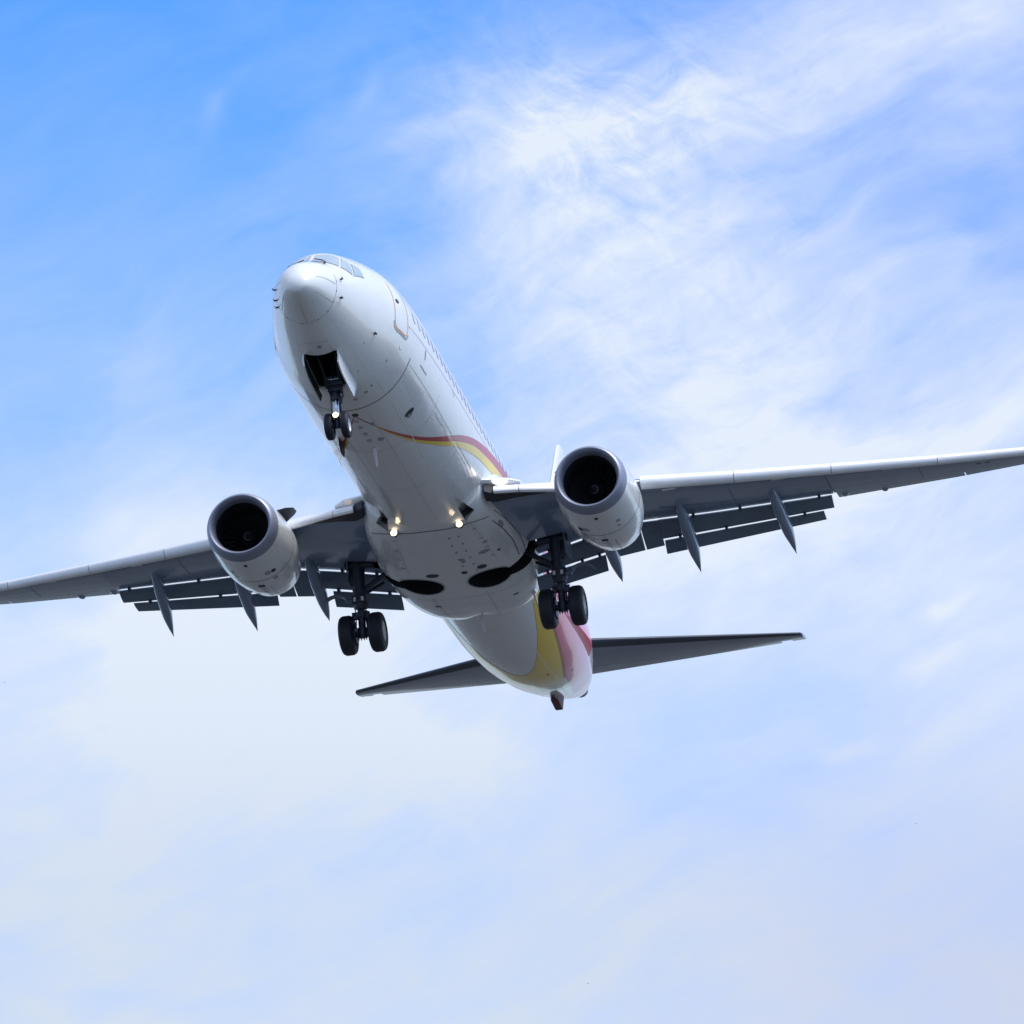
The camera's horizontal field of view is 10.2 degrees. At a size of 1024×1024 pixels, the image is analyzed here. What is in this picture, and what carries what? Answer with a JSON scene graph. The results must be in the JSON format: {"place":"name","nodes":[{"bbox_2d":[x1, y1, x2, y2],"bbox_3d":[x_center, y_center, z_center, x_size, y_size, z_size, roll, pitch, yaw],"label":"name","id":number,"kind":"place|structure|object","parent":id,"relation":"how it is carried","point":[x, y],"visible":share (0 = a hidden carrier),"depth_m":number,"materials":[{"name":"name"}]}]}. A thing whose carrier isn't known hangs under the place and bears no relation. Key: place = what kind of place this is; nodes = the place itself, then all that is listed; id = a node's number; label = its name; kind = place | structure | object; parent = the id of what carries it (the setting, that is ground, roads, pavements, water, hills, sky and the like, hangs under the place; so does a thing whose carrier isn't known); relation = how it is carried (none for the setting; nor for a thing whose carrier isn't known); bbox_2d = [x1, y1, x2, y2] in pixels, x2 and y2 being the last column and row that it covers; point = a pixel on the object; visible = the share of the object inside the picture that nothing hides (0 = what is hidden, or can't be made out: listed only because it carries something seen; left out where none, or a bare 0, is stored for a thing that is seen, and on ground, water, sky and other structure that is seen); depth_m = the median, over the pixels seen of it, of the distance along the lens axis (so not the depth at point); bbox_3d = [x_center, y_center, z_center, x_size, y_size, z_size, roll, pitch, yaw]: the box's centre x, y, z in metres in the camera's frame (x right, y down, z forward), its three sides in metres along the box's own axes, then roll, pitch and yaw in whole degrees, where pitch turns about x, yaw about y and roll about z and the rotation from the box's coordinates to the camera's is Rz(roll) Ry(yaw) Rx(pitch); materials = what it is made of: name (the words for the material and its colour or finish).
{"place":"outdoors","nodes":[
{"label":"outdoors","id":0,"kind":"place"},
{"bbox_2d":[0,253,1023,709],"bbox_3d":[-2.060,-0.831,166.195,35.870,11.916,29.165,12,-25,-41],"label":"airliner","id":1,"kind":"object","parent":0,"point":[456,527],"visible":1,"depth_m":159.44,"materials":[{"name":"white paint"}]},
{"bbox_2d":[291,256,310,264],"bbox_3d":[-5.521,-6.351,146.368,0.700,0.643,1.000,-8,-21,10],"label":"cockpit window","id":2,"kind":"structure","parent":1,"relation":"in","point":[307,258],"depth_m":146.62,"materials":[{"name":"clear glass"}]},
{"bbox_2d":[302,354,321,400],"bbox_3d":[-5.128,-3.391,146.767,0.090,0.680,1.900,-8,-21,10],"label":"nose gear door","id":3,"kind":"structure","parent":1,"relation":"in","point":[308,372],"depth_m":146.61,"materials":[{"name":"white paint"}]},
{"bbox_2d":[310,254,338,266],"bbox_3d":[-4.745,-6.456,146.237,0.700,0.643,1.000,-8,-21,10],"label":"cockpit window","id":4,"kind":"structure","parent":1,"relation":"in","point":[331,259],"depth_m":146.32,"materials":[{"name":"clear glass"}]},
{"bbox_2d":[340,258,352,274],"bbox_3d":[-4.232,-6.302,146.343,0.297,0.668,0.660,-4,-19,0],"label":"cockpit window","id":5,"kind":"structure","parent":1,"relation":"in","point":[345,265],"depth_m":146.32,"materials":[{"name":"clear glass"}]},
{"bbox_2d":[337,349,356,396],"bbox_3d":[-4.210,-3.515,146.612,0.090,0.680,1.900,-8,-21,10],"label":"nose gear door","id":6,"kind":"structure","parent":1,"relation":"in","point":[351,383],"depth_m":146.50,"materials":[{"name":"white paint"}]},
{"bbox_2d":[351,264,363,277],"bbox_3d":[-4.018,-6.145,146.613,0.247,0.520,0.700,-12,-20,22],"label":"cockpit window","id":7,"kind":"structure","parent":1,"relation":"in","point":[356,271],"depth_m":146.61,"materials":[{"name":"clear glass"}]},
{"bbox_2d":[0,0,1023,1023],"label":"sky","id":8,"kind":"structure","parent":0,"point":[662,236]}
]}

